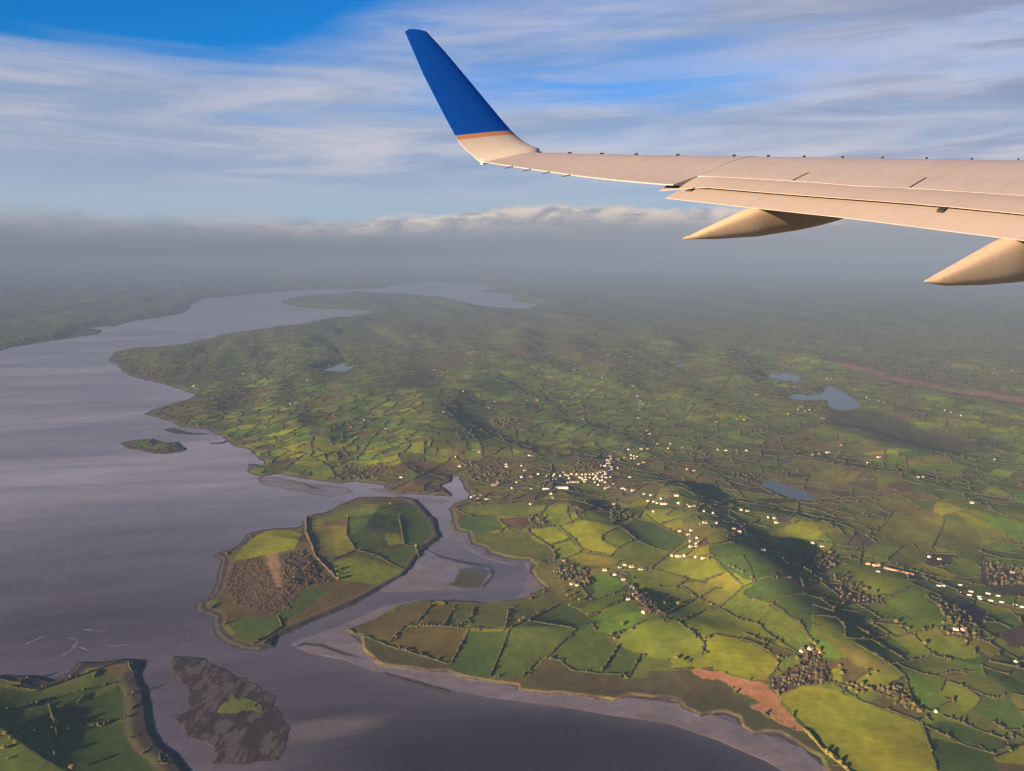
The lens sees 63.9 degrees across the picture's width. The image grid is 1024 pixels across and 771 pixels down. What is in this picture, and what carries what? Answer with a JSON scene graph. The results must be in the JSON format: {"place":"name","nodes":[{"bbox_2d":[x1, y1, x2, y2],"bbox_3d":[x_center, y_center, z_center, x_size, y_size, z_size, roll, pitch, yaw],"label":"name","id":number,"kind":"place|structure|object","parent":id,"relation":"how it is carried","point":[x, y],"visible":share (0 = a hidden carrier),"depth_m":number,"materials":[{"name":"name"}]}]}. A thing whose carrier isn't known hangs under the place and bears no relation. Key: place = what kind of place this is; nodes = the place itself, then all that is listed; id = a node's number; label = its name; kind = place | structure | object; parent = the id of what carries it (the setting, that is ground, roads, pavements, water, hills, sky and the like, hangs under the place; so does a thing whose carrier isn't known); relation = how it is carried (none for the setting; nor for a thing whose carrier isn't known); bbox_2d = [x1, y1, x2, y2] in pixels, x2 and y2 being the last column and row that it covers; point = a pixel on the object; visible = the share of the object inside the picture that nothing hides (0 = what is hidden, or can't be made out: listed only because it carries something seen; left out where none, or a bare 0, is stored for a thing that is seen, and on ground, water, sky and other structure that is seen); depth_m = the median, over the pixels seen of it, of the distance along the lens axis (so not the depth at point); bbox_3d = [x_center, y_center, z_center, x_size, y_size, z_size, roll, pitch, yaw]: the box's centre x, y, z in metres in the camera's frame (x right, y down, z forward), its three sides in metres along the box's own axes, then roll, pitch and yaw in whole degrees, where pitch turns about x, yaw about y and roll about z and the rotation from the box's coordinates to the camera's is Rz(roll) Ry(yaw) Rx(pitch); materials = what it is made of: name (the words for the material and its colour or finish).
{"place":"outdoors","nodes":[
{"label":"outdoors","id":0,"kind":"place"},
{"bbox_2d":[324,364,353,370],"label":"lake","id":1,"kind":"structure","parent":0,"point":[341,367],"depth_m":7338.93,"materials":[{"name":"liquid"}]},
{"bbox_2d":[0,282,816,770],"bbox_3d":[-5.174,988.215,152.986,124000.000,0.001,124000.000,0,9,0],"label":"water","id":2,"kind":"structure","parent":0,"point":[106,524],"depth_m":2605.10,"materials":[{"name":"grey liquid"}]},
{"bbox_2d":[10,547,194,661],"bbox_3d":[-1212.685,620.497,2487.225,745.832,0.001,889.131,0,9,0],"label":"foam","id":3,"kind":"object","parent":2,"relation":"on","point":[85,629],"visible":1,"depth_m":2147.84,"materials":[{"name":"grey"}]},
{"bbox_2d":[0,269,1023,770],"bbox_3d":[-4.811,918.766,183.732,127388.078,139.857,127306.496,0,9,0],"label":"terrain","id":4,"kind":"structure","parent":0,"point":[232,719],"depth_m":3059.77,"materials":[{"name":"green plant"}]},
{"bbox_2d":[48,703,58,736],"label":"hedgerow","id":5,"kind":"object","parent":4,"relation":"on","point":[54,723],"visible":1,"depth_m":1745.83,"materials":[{"name":"green plant"}]},
{"bbox_2d":[3,682,116,711],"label":"hedgerow","id":6,"kind":"object","parent":4,"relation":"on","point":[50,697],"visible":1,"depth_m":1869.14,"materials":[{"name":"green plant"}]},
{"bbox_2d":[0,715,129,736],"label":"hedgerow","id":7,"kind":"object","parent":4,"relation":"on","point":[41,728],"visible":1,"depth_m":1723.91,"materials":[{"name":"green plant"}]},
{"bbox_2d":[224,556,300,613],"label":"island scrub","id":8,"kind":"object","parent":4,"relation":"on","point":[256,594],"visible":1,"depth_m":2482.03,"materials":[{"name":"brown plant"}]},
{"bbox_2d":[252,615,282,643],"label":"hedgerow","id":9,"kind":"object","parent":4,"relation":"on","point":[268,634],"visible":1,"depth_m":2203.41,"materials":[{"name":"green plant"}]},
{"bbox_2d":[282,549,330,586],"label":"island thicket","id":10,"kind":"object","parent":4,"relation":"on","point":[292,569],"visible":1,"depth_m":2583.41,"materials":[{"name":"plant"}]},
{"bbox_2d":[304,516,338,579],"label":"hedgerow","id":11,"kind":"object","parent":4,"relation":"on","point":[313,550],"visible":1,"depth_m":2747.76,"materials":[{"name":"green plant"}]},
{"bbox_2d":[313,523,345,524],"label":"hedgerow","id":12,"kind":"object","parent":4,"relation":"on","point":[327,524],"visible":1,"depth_m":3078.87,"materials":[{"name":"green plant"}]},
{"bbox_2d":[331,516,355,559],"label":"hedgerow","id":13,"kind":"object","parent":4,"relation":"on","point":[350,542],"visible":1,"depth_m":2815.60,"materials":[{"name":"green plant"}]},
{"bbox_2d":[346,505,385,508],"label":"hedgerow","id":14,"kind":"object","parent":4,"relation":"on","point":[364,506],"visible":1,"depth_m":3286.16,"materials":[{"name":"green plant"}]},
{"bbox_2d":[349,532,395,538],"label":"hedgerow","id":15,"kind":"object","parent":4,"relation":"on","point":[373,535],"visible":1,"depth_m":2924.97,"materials":[{"name":"green plant"}]},
{"bbox_2d":[356,550,404,569],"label":"hedgerow","id":16,"kind":"object","parent":4,"relation":"on","point":[379,556],"visible":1,"depth_m":2732.86,"materials":[{"name":"green plant"}]},
{"bbox_2d":[356,544,414,549],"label":"hedgerow","id":17,"kind":"object","parent":4,"relation":"on","point":[385,546],"visible":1,"depth_m":2835.25,"materials":[{"name":"green plant"}]},
{"bbox_2d":[346,628,447,663],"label":"hedgerow","id":18,"kind":"object","parent":4,"relation":"on","point":[402,649],"visible":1,"depth_m":2100.86,"materials":[{"name":"green plant"}]},
{"bbox_2d":[387,623,406,643],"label":"hedgerow","id":19,"kind":"object","parent":4,"relation":"on","point":[398,632],"visible":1,"depth_m":2198.92,"materials":[{"name":"green plant"}]},
{"bbox_2d":[398,515,404,543],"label":"hedgerow","id":20,"kind":"object","parent":4,"relation":"on","point":[401,528],"visible":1,"depth_m":3028.99,"materials":[{"name":"green plant"}]},
{"bbox_2d":[416,604,431,622],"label":"hedgerow","id":21,"kind":"object","parent":4,"relation":"on","point":[430,605],"visible":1,"depth_m":2315.74,"materials":[{"name":"green plant"}]},
{"bbox_2d":[444,605,455,625],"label":"hedgerow","id":22,"kind":"object","parent":4,"relation":"on","point":[445,621],"visible":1,"depth_m":2300.50,"materials":[{"name":"green plant"}]},
{"bbox_2d":[406,623,509,628],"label":"hedgerow","id":23,"kind":"object","parent":4,"relation":"on","point":[439,625],"visible":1,"depth_m":2219.70,"materials":[{"name":"green plant"}]},
{"bbox_2d":[451,629,468,661],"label":"hedgerow","id":24,"kind":"object","parent":4,"relation":"on","point":[456,652],"visible":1,"depth_m":2118.64,"materials":[{"name":"green plant"}]},
{"bbox_2d":[457,609,472,627],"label":"hedgerow","id":25,"kind":"object","parent":4,"relation":"on","point":[466,620],"visible":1,"depth_m":2263.37,"materials":[{"name":"green plant"}]},
{"bbox_2d":[490,629,509,676],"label":"hedgerow","id":26,"kind":"object","parent":4,"relation":"on","point":[502,646],"visible":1,"depth_m":2079.28,"materials":[{"name":"green plant"}]},
{"bbox_2d":[0,315,1023,765],"bbox_3d":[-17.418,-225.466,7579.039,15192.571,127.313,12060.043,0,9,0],"label":"hedge network","id":27,"kind":"object","parent":4,"relation":"on","point":[614,377],"visible":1,"depth_m":5524.60,"materials":[{"name":"green plant"}]},
{"bbox_2d":[510,601,562,627],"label":"hedgerow","id":28,"kind":"object","parent":4,"relation":"on","point":[550,608],"visible":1,"depth_m":2298.24,"materials":[{"name":"green plant"}]},
{"bbox_2d":[526,528,555,560],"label":"hedgerow","id":29,"kind":"object","parent":4,"relation":"on","point":[539,539],"visible":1,"depth_m":2898.09,"materials":[{"name":"green plant"}]},
{"bbox_2d":[522,629,576,676],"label":"hedgerow","id":30,"kind":"object","parent":4,"relation":"on","point":[556,647],"visible":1,"depth_m":2070.22,"materials":[{"name":"green plant"}]},
{"bbox_2d":[529,619,575,629],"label":"hedgerow","id":31,"kind":"object","parent":4,"relation":"on","point":[562,625],"visible":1,"depth_m":2192.96,"materials":[{"name":"green plant"}]},
{"bbox_2d":[537,525,582,562],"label":"hedgerow","id":32,"kind":"object","parent":4,"relation":"on","point":[567,556],"visible":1,"depth_m":2796.73,"materials":[{"name":"green plant"}]},
{"bbox_2d":[556,486,567,488],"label":"shed","id":33,"kind":"structure","parent":4,"relation":"on","point":[562,487],"depth_m":3508.66,"materials":[{"name":"white stone"}]},
{"bbox_2d":[559,504,572,525],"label":"hedgerow","id":34,"kind":"object","parent":4,"relation":"on","point":[568,516],"visible":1,"depth_m":3040.41,"materials":[{"name":"green plant"}]},
{"bbox_2d":[540,656,628,675],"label":"hedgerow","id":35,"kind":"object","parent":4,"relation":"on","point":[552,658],"visible":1,"depth_m":1993.80,"materials":[{"name":"green plant"}]},
{"bbox_2d":[577,591,618,606],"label":"hedgerow","id":36,"kind":"object","parent":4,"relation":"on","point":[597,599],"visible":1,"depth_m":2395.75,"materials":[{"name":"green plant"}]},
{"bbox_2d":[588,596,625,616],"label":"hedgerow","id":37,"kind":"object","parent":4,"relation":"on","point":[622,598],"visible":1,"depth_m":2311.22,"materials":[{"name":"green plant"}]},
{"bbox_2d":[601,527,617,545],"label":"hedgerow","id":38,"kind":"object","parent":4,"relation":"on","point":[605,533],"visible":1,"depth_m":2856.16,"materials":[{"name":"green plant"}]},
{"bbox_2d":[583,527,636,555],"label":"hedgerow","id":39,"kind":"object","parent":4,"relation":"on","point":[631,540],"visible":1,"depth_m":2772.16,"materials":[{"name":"green plant"}]},
{"bbox_2d":[601,644,618,671],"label":"hedgerow","id":40,"kind":"object","parent":4,"relation":"on","point":[610,657],"visible":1,"depth_m":2042.16,"materials":[{"name":"green plant"}]},
{"bbox_2d":[610,620,643,635],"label":"hedgerow","id":41,"kind":"object","parent":4,"relation":"on","point":[621,631],"visible":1,"depth_m":2151.88,"materials":[{"name":"green plant"}]},
{"bbox_2d":[629,654,641,674],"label":"hedgerow","id":42,"kind":"object","parent":4,"relation":"on","point":[638,658],"visible":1,"depth_m":2021.00,"materials":[{"name":"green plant"}]},
{"bbox_2d":[627,531,669,551],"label":"hedgerow","id":43,"kind":"object","parent":4,"relation":"on","point":[634,537],"visible":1,"depth_m":2798.16,"materials":[{"name":"green plant"}]},
{"bbox_2d":[618,568,688,578],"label":"hedgerow","id":44,"kind":"object","parent":4,"relation":"on","point":[655,570],"visible":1,"depth_m":2584.33,"materials":[{"name":"green plant"}]},
{"bbox_2d":[644,514,685,537],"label":"hedgerow","id":45,"kind":"object","parent":4,"relation":"on","point":[663,527],"visible":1,"depth_m":2946.89,"materials":[{"name":"green plant"}]},
{"bbox_2d":[651,539,686,567],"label":"hedgerow","id":46,"kind":"object","parent":4,"relation":"on","point":[667,554],"visible":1,"depth_m":2702.70,"materials":[{"name":"green plant"}]},
{"bbox_2d":[336,406,1023,712],"bbox_3d":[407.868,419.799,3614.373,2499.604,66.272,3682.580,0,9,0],"label":"mixed woodland","id":47,"kind":"object","parent":4,"relation":"on","point":[637,592],"visible":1,"depth_m":2637.99,"materials":[{"name":"green plant"}]},
{"bbox_2d":[657,617,705,654],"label":"hedgerow","id":48,"kind":"object","parent":4,"relation":"on","point":[689,629],"visible":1,"depth_m":2146.39,"materials":[{"name":"green plant"}]},
{"bbox_2d":[673,597,696,608],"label":"hedgerow","id":49,"kind":"object","parent":4,"relation":"on","point":[692,600],"visible":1,"depth_m":2348.12,"materials":[{"name":"green plant"}]},
{"bbox_2d":[679,607,718,620],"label":"hedgerow","id":50,"kind":"object","parent":4,"relation":"on","point":[689,616],"visible":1,"depth_m":2278.98,"materials":[{"name":"green plant"}]},
{"bbox_2d":[697,587,721,597],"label":"hedgerow","id":51,"kind":"object","parent":4,"relation":"on","point":[709,591],"visible":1,"depth_m":2397.88,"materials":[{"name":"green plant"}]},
{"bbox_2d":[707,541,734,546],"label":"hedgerow","id":52,"kind":"object","parent":4,"relation":"on","point":[721,543],"visible":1,"depth_m":2617.91,"materials":[{"name":"green plant"}]},
{"bbox_2d":[712,556,742,584],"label":"hedgerow","id":53,"kind":"object","parent":4,"relation":"on","point":[726,570],"visible":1,"depth_m":2452.70,"materials":[{"name":"green plant"}]},
{"bbox_2d":[682,576,791,606],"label":"hedgerow","id":54,"kind":"object","parent":4,"relation":"on","point":[789,577],"visible":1,"depth_m":2374.06,"materials":[{"name":"green plant"}]},
{"bbox_2d":[704,633,774,654],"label":"hedgerow","id":55,"kind":"object","parent":4,"relation":"on","point":[716,634],"visible":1,"depth_m":2093.63,"materials":[{"name":"green plant"}]},
{"bbox_2d":[689,666,802,729],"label":"reed bed","id":56,"kind":"object","parent":4,"relation":"on","point":[772,714],"visible":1,"depth_m":1867.15,"materials":[{"name":"brown plant"}]},
{"bbox_2d":[741,555,755,579],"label":"hedgerow","id":57,"kind":"object","parent":4,"relation":"on","point":[742,556],"visible":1,"depth_m":2450.84,"materials":[{"name":"green plant"}]},
{"bbox_2d":[719,606,801,654],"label":"hedgerow","id":58,"kind":"object","parent":4,"relation":"on","point":[758,624],"visible":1,"depth_m":2160.90,"materials":[{"name":"green plant"}]},
{"bbox_2d":[768,657,778,679],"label":"hedgerow","id":59,"kind":"object","parent":4,"relation":"on","point":[776,668],"visible":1,"depth_m":1967.13,"materials":[{"name":"green plant"}]},
{"bbox_2d":[760,545,791,566],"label":"hedgerow","id":60,"kind":"object","parent":4,"relation":"on","point":[786,562],"visible":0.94,"depth_m":2566.72,"materials":[{"name":"green plant"}]},
{"bbox_2d":[743,593,811,636],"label":"hedgerow","id":61,"kind":"object","parent":4,"relation":"on","point":[797,621],"visible":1,"depth_m":2213.80,"materials":[{"name":"green plant"}]},
{"bbox_2d":[771,593,811,602],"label":"hedgerow","id":62,"kind":"object","parent":4,"relation":"on","point":[791,595],"visible":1,"depth_m":2291.22,"materials":[{"name":"green plant"}]},
{"bbox_2d":[772,644,830,695],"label":"shelter wood","id":63,"kind":"object","parent":4,"relation":"on","point":[821,680],"visible":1,"depth_m":1933.28,"materials":[{"name":"brown plant"}]},
{"bbox_2d":[798,620,809,637],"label":"hedgerow","id":64,"kind":"object","parent":4,"relation":"on","point":[803,628],"visible":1,"depth_m":2103.99,"materials":[{"name":"green plant"}]},
{"bbox_2d":[803,728,850,770],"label":"hedgerow","id":65,"kind":"object","parent":4,"relation":"on","point":[832,755],"visible":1,"depth_m":1674.36,"materials":[{"name":"green plant"}]},
{"bbox_2d":[841,501,883,518],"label":"hedgerow","id":66,"kind":"object","parent":4,"relation":"on","point":[863,510],"visible":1,"depth_m":3251.23,"materials":[{"name":"green plant"}]},
{"bbox_2d":[834,684,919,721],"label":"hedgerow","id":67,"kind":"object","parent":4,"relation":"on","point":[846,691],"visible":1,"depth_m":1817.49,"materials":[{"name":"green plant"}]},
{"bbox_2d":[873,511,892,532],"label":"hedgerow","id":68,"kind":"object","parent":4,"relation":"on","point":[885,522],"visible":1,"depth_m":3108.99,"materials":[{"name":"green plant"}]},
{"bbox_2d":[886,545,902,559],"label":"hedgerow","id":69,"kind":"object","parent":4,"relation":"on","point":[893,553],"visible":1,"depth_m":2788.61,"materials":[{"name":"green plant"}]},
{"bbox_2d":[874,585,916,602],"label":"hedgerow","id":70,"kind":"object","parent":4,"relation":"on","point":[904,588],"visible":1,"depth_m":2386.76,"materials":[{"name":"green plant"}]},
{"bbox_2d":[884,567,913,575],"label":"farm building","id":71,"kind":"structure","parent":4,"relation":"on","point":[908,573],"depth_m":2595.37,"materials":[{"name":"grey stone"}]},
{"bbox_2d":[899,627,951,661],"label":"hedgerow","id":72,"kind":"object","parent":4,"relation":"on","point":[922,644],"visible":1,"depth_m":2050.58,"materials":[{"name":"green plant"}]},
{"bbox_2d":[921,723,937,770],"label":"hedgerow","id":73,"kind":"object","parent":4,"relation":"on","point":[929,746],"visible":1,"depth_m":1669.64,"materials":[{"name":"green plant"}]},
{"bbox_2d":[930,518,945,548],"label":"hedgerow","id":74,"kind":"object","parent":4,"relation":"on","point":[938,533],"visible":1,"depth_m":2974.92,"materials":[{"name":"green plant"}]},
{"bbox_2d":[925,593,957,620],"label":"hedgerow","id":75,"kind":"object","parent":4,"relation":"on","point":[928,597],"visible":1,"depth_m":2330.61,"materials":[{"name":"green plant"}]},
{"bbox_2d":[932,669,975,677],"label":"hedgerow","id":76,"kind":"object","parent":4,"relation":"on","point":[950,671],"visible":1,"depth_m":1943.48,"materials":[{"name":"green plant"}]},
{"bbox_2d":[925,723,1023,754],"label":"hedgerow","id":77,"kind":"object","parent":4,"relation":"on","point":[1004,746],"visible":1,"depth_m":1701.62,"materials":[{"name":"green plant"}]},
{"bbox_2d":[942,715,1009,741],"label":"hedgerow","id":78,"kind":"object","parent":4,"relation":"on","point":[963,723],"visible":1,"depth_m":1749.69,"materials":[{"name":"green plant"}]},
{"bbox_2d":[949,681,1013,699],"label":"hedgerow","id":79,"kind":"object","parent":4,"relation":"on","point":[992,697],"visible":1,"depth_m":1855.17,"materials":[{"name":"green plant"}]},
{"bbox_2d":[0,0,1023,274],"label":"sky","id":80,"kind":"structure","parent":0,"point":[135,134],"materials":[{"name":"blue"}]},
{"bbox_2d":[405,29,1023,285],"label":"airplane wing","id":81,"kind":"structure","parent":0,"point":[774,195],"depth_m":15.57,"materials":[{"name":"white metal"}]},
{"bbox_2d":[769,373,799,381],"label":"lake","id":82,"kind":"structure","parent":0,"point":[786,376],"depth_m":7019.69,"materials":[{"name":"liquid"}]},
{"bbox_2d":[762,481,814,499],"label":"lake","id":83,"kind":"structure","parent":0,"point":[788,490],"depth_m":3585.34,"materials":[{"name":"liquid"}]},
{"bbox_2d":[789,386,860,409],"bbox_3d":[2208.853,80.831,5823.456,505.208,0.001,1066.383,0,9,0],"label":"lake","id":84,"kind":"structure","parent":0,"point":[836,399],"depth_m":5756.65,"materials":[{"name":"liquid"}]}
]}

